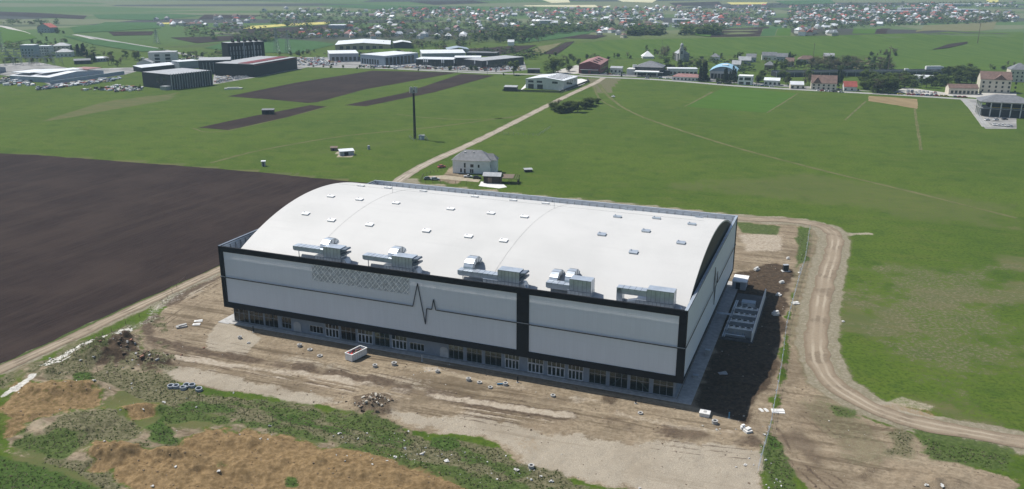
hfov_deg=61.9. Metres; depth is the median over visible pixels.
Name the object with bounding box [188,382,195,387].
pipe ring
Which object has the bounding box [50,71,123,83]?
yard wall
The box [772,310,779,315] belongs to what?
loose bag
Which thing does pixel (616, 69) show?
roadside annex
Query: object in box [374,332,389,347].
storefront window
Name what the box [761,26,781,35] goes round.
crop field
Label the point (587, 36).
ploughed field
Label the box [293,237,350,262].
air handling unit
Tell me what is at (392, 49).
meadow
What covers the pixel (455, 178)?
driveway
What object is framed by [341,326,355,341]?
storefront window
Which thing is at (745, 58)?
hill house
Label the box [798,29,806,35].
village house
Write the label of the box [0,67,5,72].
side hall
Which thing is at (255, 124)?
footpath
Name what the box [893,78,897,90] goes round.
tree
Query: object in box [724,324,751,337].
chiller
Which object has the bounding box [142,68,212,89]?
dark hall
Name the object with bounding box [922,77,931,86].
tree
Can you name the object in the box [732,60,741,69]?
hill house
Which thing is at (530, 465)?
manhole ring
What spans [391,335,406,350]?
entrance door
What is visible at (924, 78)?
market hall
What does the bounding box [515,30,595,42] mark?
crop field
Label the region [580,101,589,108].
bush
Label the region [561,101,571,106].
bush
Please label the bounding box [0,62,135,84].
yard
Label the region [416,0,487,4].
ploughed field
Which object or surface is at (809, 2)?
crop field
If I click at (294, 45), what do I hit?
crop field
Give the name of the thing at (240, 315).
storefront window
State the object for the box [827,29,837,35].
village house
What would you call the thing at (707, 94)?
footpath
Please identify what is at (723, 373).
loose sheet
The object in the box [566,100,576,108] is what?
bush
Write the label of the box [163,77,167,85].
door
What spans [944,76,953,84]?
tree
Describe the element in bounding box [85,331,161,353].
dug rubble
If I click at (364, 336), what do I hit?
entrance door
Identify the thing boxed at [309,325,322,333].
storefront window
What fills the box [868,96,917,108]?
bare patch
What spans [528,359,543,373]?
entrance door
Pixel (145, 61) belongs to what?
gable house
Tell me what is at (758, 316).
screen wall
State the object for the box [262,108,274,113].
plot shed
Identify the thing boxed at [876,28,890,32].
ploughed field
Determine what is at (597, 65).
red hall
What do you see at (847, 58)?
tree
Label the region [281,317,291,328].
storefront window
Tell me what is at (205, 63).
dark hall
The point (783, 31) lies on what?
crop field
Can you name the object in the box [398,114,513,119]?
footpath
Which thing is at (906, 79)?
tree
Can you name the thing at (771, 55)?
hill house
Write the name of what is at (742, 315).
chiller
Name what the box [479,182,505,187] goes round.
yard
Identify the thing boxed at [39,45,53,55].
house
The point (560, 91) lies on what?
boundary fence
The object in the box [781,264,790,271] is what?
switch cabinet
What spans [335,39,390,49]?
warehouse
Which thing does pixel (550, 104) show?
bush
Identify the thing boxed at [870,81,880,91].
tree
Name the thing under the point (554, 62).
willow tree
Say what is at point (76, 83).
yard clutter
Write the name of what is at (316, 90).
ploughed field
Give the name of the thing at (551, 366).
entrance door
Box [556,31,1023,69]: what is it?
meadow
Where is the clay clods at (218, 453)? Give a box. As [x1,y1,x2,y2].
[2,380,448,488]
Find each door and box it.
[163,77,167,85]
[293,322,300,331]
[325,324,338,338]
[357,329,372,344]
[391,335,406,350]
[440,347,447,357]
[505,355,518,369]
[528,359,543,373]
[547,361,564,377]
[568,365,582,380]
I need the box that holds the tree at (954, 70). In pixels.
[950,67,959,76]
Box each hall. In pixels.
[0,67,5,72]
[133,62,173,71]
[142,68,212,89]
[172,59,198,68]
[198,57,230,73]
[218,180,737,398]
[466,51,498,55]
[578,56,608,73]
[667,67,697,74]
[710,63,738,78]
[916,75,932,83]
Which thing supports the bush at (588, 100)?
on the ground at (926, 304)
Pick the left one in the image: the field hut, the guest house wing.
the field hut
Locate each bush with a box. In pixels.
[548,101,557,108]
[555,104,568,112]
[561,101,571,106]
[563,105,574,112]
[566,65,573,70]
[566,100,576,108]
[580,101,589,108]
[582,97,595,103]
[754,75,763,82]
[858,77,870,88]
[860,81,870,89]
[868,72,883,78]
[910,79,919,86]
[952,73,962,82]
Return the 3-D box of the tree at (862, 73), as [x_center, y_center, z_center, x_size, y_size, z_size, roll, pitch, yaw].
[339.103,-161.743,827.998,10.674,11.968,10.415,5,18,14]
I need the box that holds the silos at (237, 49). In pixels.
[221,37,264,59]
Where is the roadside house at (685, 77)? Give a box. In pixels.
[672,73,700,80]
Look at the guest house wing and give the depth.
751.40 m
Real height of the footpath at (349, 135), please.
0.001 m
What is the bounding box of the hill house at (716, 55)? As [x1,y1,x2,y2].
[710,53,719,61]
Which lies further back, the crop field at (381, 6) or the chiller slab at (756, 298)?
the crop field at (381, 6)
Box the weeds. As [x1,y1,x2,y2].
[0,233,1008,488]
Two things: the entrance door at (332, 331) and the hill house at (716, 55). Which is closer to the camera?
the entrance door at (332, 331)
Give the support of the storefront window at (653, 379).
in the sports hall
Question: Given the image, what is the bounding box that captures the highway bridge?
[771,69,949,76]
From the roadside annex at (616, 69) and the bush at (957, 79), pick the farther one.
the roadside annex at (616, 69)
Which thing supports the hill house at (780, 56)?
on the ground at (926, 304)
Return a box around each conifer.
[76,44,80,55]
[697,68,702,80]
[701,62,707,79]
[723,69,727,82]
[727,71,731,83]
[731,65,734,79]
[732,68,737,82]
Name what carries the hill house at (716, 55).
on the ground at (926, 304)
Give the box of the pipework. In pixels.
[717,300,745,336]
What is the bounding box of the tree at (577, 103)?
[571,101,583,111]
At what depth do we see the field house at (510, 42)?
1235.20 m
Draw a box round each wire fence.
[50,275,185,366]
[86,363,560,480]
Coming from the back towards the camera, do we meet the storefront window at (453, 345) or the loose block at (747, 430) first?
the storefront window at (453, 345)
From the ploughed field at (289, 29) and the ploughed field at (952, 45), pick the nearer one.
the ploughed field at (952, 45)
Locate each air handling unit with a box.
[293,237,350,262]
[362,246,422,272]
[457,255,528,287]
[546,268,594,296]
[616,284,676,307]
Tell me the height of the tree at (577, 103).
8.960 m
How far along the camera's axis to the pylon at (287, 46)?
1126.69 m
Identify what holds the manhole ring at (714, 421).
on the ground at (926, 304)
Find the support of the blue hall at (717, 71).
on the ground at (926, 304)
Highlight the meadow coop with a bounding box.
[523,168,532,171]
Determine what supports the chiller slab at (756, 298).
on the ground at (926, 304)
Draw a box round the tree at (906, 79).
[902,76,909,87]
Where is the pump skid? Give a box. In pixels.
[725,331,745,338]
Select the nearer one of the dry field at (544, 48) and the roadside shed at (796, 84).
the roadside shed at (796, 84)
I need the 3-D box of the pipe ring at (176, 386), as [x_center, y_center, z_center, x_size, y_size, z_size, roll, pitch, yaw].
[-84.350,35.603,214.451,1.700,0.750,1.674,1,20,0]
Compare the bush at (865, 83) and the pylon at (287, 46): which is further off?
the pylon at (287, 46)
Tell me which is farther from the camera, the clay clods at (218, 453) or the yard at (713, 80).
the yard at (713, 80)
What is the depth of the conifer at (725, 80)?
818.35 m
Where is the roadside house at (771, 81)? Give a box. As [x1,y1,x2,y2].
[764,77,780,85]
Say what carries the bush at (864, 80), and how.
on the ground at (926, 304)
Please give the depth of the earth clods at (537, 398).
208.80 m
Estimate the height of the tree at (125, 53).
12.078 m
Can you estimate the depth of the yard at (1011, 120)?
611.55 m
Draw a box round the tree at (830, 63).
[826,61,833,69]
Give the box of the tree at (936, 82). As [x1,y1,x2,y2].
[930,80,938,86]
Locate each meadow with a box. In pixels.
[372,48,422,53]
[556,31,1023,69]
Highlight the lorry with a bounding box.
[925,66,943,69]
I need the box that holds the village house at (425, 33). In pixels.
[420,31,427,36]
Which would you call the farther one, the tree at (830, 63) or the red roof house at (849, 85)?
the tree at (830, 63)
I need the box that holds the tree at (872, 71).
[861,69,875,77]
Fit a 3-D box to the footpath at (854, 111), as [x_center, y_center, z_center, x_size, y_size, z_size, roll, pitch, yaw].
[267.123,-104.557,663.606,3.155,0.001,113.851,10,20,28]
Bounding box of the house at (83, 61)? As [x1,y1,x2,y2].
[73,58,90,63]
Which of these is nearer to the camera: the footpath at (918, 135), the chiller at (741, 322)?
the chiller at (741, 322)
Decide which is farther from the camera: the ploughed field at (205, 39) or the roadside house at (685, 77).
the ploughed field at (205, 39)
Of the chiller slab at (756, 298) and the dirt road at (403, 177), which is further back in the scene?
the dirt road at (403, 177)
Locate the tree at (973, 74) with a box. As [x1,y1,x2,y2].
[966,72,978,83]
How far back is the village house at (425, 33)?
1404.57 m
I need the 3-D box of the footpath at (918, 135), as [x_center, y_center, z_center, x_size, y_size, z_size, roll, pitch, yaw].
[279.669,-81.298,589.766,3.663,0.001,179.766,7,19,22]
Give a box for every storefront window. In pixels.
[234,308,248,322]
[249,311,263,325]
[264,313,277,327]
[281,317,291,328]
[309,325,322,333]
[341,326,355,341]
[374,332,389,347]
[449,345,463,359]
[487,352,501,366]
[589,368,605,384]
[609,373,627,388]
[630,375,649,392]
[653,379,673,396]
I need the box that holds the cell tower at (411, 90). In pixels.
[409,87,417,138]
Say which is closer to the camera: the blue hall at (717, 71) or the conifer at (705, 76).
the conifer at (705, 76)
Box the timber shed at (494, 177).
[482,172,519,184]
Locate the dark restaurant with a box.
[627,61,669,75]
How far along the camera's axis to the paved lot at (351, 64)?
979.89 m
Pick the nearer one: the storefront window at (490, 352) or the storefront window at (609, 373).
the storefront window at (609, 373)
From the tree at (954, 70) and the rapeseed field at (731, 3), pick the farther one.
the rapeseed field at (731, 3)
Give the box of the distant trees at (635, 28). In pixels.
[0,0,1017,73]
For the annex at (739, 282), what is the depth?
282.50 m
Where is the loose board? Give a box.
[771,409,784,413]
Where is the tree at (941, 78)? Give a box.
[936,74,944,85]
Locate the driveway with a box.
[429,175,479,181]
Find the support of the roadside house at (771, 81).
on the yard at (713, 80)
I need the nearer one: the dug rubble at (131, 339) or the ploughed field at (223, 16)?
the dug rubble at (131, 339)
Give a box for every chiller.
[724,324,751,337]
[727,318,754,328]
[729,311,755,322]
[732,305,757,316]
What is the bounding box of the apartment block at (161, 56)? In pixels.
[148,51,178,62]
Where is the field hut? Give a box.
[330,146,337,150]
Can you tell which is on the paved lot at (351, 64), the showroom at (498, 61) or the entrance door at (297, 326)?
the showroom at (498, 61)
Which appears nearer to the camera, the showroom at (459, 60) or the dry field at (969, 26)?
the showroom at (459, 60)
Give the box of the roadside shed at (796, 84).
[789,81,803,88]
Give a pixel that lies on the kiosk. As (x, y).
(533, 70)
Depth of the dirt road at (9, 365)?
253.71 m
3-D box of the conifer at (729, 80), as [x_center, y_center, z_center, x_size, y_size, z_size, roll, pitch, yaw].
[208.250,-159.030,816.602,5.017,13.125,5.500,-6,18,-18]
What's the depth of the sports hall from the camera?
233.64 m
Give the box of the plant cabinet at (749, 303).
[741,299,755,307]
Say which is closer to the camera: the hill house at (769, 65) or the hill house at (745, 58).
the hill house at (769, 65)
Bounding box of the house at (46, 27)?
[37,23,57,32]
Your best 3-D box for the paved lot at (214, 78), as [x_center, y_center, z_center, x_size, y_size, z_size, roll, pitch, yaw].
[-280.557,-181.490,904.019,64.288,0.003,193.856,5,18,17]
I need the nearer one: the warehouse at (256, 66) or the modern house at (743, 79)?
the modern house at (743, 79)
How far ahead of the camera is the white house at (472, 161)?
445.98 m
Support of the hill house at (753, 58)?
on the ground at (926, 304)
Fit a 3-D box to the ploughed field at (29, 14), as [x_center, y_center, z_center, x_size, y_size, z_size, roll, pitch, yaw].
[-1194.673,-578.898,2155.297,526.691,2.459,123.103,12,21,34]
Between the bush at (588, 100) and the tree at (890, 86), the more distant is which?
the tree at (890, 86)
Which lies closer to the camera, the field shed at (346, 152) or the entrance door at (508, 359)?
the entrance door at (508, 359)
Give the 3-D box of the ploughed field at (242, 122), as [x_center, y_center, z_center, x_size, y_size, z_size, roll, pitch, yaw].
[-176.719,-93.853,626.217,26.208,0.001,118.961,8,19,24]
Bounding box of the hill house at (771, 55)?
[761,52,776,59]
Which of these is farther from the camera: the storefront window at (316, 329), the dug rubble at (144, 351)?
the storefront window at (316, 329)
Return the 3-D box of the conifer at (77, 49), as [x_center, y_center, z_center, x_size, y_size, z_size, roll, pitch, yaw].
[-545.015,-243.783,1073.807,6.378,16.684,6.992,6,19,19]
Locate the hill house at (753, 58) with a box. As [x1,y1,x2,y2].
[746,53,756,61]
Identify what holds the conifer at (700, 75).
on the ground at (926, 304)
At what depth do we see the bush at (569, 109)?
646.99 m
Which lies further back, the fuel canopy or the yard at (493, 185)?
the fuel canopy
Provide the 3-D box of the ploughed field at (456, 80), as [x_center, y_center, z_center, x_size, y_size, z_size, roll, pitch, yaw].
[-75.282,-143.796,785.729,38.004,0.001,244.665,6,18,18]
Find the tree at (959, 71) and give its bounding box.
[955,68,963,76]
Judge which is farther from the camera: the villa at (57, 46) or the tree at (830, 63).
the villa at (57, 46)
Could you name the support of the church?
on the ground at (926, 304)
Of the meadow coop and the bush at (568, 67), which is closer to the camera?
the meadow coop
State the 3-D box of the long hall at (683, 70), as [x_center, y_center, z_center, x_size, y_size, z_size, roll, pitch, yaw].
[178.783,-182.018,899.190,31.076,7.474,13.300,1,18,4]
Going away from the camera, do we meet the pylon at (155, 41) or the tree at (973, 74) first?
the tree at (973, 74)
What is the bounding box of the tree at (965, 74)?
[962,70,971,82]
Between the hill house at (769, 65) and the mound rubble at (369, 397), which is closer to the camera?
the mound rubble at (369, 397)
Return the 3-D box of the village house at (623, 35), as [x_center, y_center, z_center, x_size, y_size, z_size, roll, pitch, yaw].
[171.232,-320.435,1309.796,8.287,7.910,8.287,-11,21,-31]
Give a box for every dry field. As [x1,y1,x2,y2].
[532,42,562,53]
[916,22,995,31]
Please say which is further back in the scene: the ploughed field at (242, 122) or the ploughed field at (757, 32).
the ploughed field at (757, 32)
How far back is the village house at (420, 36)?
1363.82 m
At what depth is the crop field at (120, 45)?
1224.11 m
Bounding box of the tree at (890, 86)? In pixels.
[884,78,895,92]
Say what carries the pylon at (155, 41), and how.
on the ground at (926, 304)
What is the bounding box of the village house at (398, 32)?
[395,31,403,35]
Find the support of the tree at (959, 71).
on the ground at (926, 304)
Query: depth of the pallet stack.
773.73 m
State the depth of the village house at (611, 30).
1400.33 m
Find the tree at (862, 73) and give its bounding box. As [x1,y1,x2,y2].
[857,72,865,80]
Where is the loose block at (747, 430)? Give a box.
[743,426,752,433]
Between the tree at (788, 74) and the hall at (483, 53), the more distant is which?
the hall at (483, 53)
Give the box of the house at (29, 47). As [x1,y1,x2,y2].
[20,44,40,56]
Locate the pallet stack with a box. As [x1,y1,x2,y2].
[224,87,242,89]
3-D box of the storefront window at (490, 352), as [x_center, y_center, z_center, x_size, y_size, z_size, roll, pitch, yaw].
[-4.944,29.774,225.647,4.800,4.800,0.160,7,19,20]
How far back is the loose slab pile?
250.80 m
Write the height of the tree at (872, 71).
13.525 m
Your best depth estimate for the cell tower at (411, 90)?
535.71 m
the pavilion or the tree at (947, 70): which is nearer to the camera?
the pavilion
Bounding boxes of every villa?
[53,43,70,50]
[55,49,74,56]
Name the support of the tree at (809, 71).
on the ground at (926, 304)
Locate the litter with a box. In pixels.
[18,364,781,488]
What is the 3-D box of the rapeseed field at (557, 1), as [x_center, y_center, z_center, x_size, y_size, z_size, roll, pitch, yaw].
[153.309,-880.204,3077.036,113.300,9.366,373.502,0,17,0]
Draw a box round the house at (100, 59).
[95,56,106,61]
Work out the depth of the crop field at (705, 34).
1314.22 m
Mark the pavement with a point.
(687, 393)
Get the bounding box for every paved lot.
[213,65,306,83]
[297,57,526,72]
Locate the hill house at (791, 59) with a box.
[785,57,794,66]
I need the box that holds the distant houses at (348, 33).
[153,1,1018,38]
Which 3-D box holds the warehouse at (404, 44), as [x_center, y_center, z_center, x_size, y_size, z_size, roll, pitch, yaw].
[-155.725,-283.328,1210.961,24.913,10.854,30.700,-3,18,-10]
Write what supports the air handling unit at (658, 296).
on the sports hall
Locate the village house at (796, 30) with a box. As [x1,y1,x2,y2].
[794,27,801,33]
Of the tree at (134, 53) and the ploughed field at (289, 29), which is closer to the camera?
the tree at (134, 53)
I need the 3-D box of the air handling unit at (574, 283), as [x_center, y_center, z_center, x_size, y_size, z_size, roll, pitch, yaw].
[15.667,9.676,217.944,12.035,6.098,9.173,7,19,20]
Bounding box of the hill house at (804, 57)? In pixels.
[797,55,815,63]
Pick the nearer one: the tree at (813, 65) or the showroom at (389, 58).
the tree at (813, 65)
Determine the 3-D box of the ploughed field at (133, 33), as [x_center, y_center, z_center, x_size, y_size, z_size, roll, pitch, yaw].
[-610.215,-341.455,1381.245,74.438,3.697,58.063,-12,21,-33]
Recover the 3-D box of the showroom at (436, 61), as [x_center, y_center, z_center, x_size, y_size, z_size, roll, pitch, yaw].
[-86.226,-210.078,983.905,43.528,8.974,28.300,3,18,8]
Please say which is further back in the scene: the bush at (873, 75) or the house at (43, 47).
the house at (43, 47)
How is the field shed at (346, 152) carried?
on the ground at (926, 304)
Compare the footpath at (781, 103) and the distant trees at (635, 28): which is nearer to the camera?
the footpath at (781, 103)
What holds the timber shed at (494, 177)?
on the ground at (926, 304)
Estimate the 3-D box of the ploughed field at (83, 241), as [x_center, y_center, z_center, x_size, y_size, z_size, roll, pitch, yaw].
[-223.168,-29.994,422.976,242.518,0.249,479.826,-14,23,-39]
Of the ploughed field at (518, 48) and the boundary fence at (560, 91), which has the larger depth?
the ploughed field at (518, 48)
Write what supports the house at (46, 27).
on the ground at (926, 304)
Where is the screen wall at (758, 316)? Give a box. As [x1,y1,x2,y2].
[751,289,765,341]
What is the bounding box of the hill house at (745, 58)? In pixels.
[738,56,751,64]
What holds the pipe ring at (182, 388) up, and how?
on the ground at (926, 304)
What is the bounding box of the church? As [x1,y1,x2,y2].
[674,43,688,60]
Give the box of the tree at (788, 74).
[784,72,791,84]
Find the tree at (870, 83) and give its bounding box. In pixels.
[867,77,874,90]
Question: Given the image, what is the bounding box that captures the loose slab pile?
[176,323,186,328]
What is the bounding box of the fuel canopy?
[634,70,659,76]
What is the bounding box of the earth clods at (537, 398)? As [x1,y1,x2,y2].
[36,236,1003,486]
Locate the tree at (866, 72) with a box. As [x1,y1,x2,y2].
[862,69,869,79]
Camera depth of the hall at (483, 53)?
1099.40 m
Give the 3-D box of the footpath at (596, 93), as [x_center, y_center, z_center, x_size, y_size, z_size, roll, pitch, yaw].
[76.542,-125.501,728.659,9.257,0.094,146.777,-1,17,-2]
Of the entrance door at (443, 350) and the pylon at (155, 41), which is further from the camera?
the pylon at (155, 41)
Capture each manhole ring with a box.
[528,463,533,468]
[712,419,717,424]
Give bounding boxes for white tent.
[641,51,653,58]
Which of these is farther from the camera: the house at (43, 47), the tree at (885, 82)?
the house at (43, 47)
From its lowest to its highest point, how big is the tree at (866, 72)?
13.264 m
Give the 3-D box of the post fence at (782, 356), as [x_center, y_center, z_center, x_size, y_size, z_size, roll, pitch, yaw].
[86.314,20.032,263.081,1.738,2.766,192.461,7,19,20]
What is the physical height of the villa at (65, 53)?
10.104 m
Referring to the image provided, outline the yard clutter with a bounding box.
[0,50,523,90]
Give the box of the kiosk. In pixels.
[527,68,539,72]
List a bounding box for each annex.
[610,66,622,72]
[732,274,748,289]
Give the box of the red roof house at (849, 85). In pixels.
[842,81,858,90]
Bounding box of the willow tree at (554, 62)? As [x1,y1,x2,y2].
[542,57,565,72]
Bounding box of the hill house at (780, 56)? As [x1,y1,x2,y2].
[776,53,787,61]
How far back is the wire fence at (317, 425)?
194.19 m
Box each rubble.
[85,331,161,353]
[115,347,204,371]
[345,392,392,412]
[348,347,363,354]
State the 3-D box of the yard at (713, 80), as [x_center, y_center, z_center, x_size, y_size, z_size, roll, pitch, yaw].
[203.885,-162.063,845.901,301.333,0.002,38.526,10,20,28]
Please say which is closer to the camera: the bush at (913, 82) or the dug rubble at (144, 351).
the dug rubble at (144, 351)
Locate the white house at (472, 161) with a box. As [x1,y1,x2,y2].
[452,150,498,173]
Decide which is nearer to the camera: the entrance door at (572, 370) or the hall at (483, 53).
the entrance door at (572, 370)
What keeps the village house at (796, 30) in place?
on the ground at (926, 304)
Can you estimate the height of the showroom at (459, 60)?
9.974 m
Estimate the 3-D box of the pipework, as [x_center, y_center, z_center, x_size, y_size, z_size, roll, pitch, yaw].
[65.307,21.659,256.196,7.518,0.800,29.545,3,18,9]
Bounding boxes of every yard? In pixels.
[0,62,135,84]
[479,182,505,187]
[521,79,586,90]
[552,65,579,73]
[580,73,864,90]
[894,87,1016,97]
[969,100,1016,128]
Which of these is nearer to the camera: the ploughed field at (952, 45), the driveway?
the driveway
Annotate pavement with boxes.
[219,281,737,404]
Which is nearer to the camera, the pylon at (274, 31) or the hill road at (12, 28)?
the pylon at (274, 31)
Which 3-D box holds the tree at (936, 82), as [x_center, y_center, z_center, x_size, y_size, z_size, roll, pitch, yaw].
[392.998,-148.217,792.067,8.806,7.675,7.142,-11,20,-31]
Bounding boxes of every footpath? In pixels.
[192,106,327,131]
[209,115,522,162]
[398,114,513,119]
[593,87,619,109]
[598,84,1017,217]
[685,92,712,106]
[766,94,796,112]
[844,101,865,119]
[913,109,922,149]
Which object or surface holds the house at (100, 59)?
on the ground at (926, 304)
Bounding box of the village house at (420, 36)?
[417,34,423,38]
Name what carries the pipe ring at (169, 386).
on the ground at (926, 304)
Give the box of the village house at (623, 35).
[620,33,626,37]
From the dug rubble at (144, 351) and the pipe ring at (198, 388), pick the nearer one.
the pipe ring at (198, 388)
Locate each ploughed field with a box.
[0,12,85,18]
[0,153,366,362]
[109,31,152,35]
[170,36,241,42]
[198,105,326,129]
[199,15,258,18]
[230,71,456,102]
[248,25,337,33]
[348,74,493,105]
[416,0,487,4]
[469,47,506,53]
[496,45,534,53]
[545,41,573,53]
[563,34,606,38]
[671,2,721,5]
[711,27,768,36]
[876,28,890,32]
[935,42,966,48]
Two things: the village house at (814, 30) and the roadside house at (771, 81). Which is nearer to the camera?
the roadside house at (771, 81)
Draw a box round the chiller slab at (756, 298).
[720,293,766,343]
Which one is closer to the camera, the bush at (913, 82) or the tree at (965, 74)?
the bush at (913, 82)
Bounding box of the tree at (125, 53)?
[121,50,129,57]
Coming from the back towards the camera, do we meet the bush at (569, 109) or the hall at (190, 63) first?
the hall at (190, 63)
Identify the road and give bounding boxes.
[0,26,34,38]
[0,266,219,373]
[76,34,976,99]
[392,78,605,181]
[401,182,1023,447]
[960,99,990,126]
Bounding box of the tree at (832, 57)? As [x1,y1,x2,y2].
[828,55,836,62]
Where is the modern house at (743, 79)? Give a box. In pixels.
[738,74,753,84]
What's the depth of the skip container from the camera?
230.26 m
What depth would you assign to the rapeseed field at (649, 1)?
3083.40 m
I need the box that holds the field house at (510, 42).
[507,40,514,45]
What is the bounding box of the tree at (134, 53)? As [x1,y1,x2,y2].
[130,51,137,57]
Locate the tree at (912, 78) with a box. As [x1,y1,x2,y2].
[906,75,917,82]
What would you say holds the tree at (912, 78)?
on the ground at (926, 304)
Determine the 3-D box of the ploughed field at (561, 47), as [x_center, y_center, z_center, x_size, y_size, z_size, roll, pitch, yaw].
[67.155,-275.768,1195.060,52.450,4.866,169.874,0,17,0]
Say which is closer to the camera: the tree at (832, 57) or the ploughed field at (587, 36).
the tree at (832, 57)
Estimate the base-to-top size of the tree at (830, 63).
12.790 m
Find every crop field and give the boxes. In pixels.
[0,27,35,43]
[66,36,165,51]
[69,22,160,32]
[94,13,201,19]
[206,37,333,52]
[331,5,482,10]
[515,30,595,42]
[686,87,796,112]
[694,28,724,36]
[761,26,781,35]
[775,28,790,35]
[777,0,833,4]
[852,29,875,33]
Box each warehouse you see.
[9,67,103,82]
[214,56,297,76]
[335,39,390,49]
[393,40,411,48]
[526,73,577,89]
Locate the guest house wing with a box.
[945,84,981,94]
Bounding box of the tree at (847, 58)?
[842,55,851,62]
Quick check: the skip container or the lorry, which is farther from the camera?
the lorry
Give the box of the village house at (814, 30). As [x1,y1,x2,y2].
[811,27,817,33]
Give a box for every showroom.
[327,50,359,61]
[360,51,417,65]
[416,57,455,66]
[420,49,464,56]
[454,56,480,65]
[464,55,523,68]
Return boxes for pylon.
[152,29,159,42]
[273,28,279,52]
[284,30,290,52]
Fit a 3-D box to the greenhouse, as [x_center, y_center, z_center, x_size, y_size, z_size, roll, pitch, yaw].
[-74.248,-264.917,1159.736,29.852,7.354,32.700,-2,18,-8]
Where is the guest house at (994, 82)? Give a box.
[977,71,1016,92]
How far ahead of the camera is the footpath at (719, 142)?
467.97 m
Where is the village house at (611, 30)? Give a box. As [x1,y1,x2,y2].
[608,27,615,32]
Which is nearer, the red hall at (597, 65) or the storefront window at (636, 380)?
the storefront window at (636, 380)
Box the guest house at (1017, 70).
[1006,63,1023,81]
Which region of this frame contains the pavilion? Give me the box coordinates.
[975,94,1023,117]
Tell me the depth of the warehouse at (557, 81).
779.86 m
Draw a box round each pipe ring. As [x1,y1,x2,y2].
[167,383,173,388]
[172,383,179,388]
[180,385,186,390]
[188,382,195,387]
[195,386,202,391]
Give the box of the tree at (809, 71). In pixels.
[805,69,814,79]
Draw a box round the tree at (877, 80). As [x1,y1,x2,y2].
[873,78,883,92]
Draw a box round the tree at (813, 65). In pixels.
[806,61,817,68]
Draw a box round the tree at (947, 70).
[941,67,952,75]
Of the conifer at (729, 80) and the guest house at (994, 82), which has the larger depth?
the conifer at (729, 80)
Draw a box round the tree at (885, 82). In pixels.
[876,77,890,92]
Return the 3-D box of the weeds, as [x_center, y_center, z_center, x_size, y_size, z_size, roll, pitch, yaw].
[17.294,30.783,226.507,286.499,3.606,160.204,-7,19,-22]
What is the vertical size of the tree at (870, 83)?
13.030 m
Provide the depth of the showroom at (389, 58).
992.15 m
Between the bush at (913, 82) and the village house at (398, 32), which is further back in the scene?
the village house at (398, 32)
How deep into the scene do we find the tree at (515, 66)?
887.95 m
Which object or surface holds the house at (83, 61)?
on the ground at (926, 304)
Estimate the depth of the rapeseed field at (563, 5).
2751.89 m
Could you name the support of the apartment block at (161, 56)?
on the ground at (926, 304)
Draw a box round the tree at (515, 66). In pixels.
[508,60,520,73]
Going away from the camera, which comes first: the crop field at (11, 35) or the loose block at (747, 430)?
the loose block at (747, 430)
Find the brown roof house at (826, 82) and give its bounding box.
[810,75,839,89]
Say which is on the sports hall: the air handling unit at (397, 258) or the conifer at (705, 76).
the air handling unit at (397, 258)
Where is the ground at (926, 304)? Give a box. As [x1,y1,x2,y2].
[0,0,1023,488]
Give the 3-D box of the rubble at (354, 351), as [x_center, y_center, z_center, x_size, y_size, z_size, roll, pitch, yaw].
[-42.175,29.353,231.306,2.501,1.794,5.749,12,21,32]
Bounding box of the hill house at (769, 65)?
[764,61,774,69]
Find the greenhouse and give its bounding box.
[446,46,468,51]
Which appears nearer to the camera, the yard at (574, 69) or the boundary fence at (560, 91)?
the boundary fence at (560, 91)
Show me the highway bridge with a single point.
(800, 73)
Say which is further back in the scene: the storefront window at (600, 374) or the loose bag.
the loose bag
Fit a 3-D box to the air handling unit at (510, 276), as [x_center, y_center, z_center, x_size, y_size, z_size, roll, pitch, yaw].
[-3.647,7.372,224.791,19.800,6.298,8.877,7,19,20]
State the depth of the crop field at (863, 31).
1341.07 m
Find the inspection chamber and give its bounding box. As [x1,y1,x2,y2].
[699,409,710,417]
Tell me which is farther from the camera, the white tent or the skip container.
the white tent
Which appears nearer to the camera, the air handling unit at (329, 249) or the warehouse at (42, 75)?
the air handling unit at (329, 249)
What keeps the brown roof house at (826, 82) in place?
on the yard at (713, 80)
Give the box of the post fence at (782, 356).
[758,229,809,468]
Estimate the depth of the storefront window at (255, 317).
252.14 m
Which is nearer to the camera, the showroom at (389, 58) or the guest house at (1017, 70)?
the guest house at (1017, 70)
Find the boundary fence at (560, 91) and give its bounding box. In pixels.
[503,78,588,92]
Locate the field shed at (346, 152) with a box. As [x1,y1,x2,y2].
[338,148,353,155]
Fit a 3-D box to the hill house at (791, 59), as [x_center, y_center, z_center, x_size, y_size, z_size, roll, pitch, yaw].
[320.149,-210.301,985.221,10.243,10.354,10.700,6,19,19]
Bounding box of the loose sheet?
[718,371,727,374]
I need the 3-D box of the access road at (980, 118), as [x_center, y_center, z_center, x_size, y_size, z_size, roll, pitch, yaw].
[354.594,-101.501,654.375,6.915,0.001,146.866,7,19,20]
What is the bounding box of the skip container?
[345,345,366,361]
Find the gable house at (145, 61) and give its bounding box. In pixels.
[136,58,153,64]
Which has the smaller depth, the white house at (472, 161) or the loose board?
the loose board
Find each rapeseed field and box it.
[243,22,329,28]
[523,5,597,6]
[544,0,569,2]
[619,0,655,2]
[727,2,766,4]
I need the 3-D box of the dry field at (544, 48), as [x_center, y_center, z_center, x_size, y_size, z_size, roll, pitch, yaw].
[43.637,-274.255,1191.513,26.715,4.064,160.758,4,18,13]

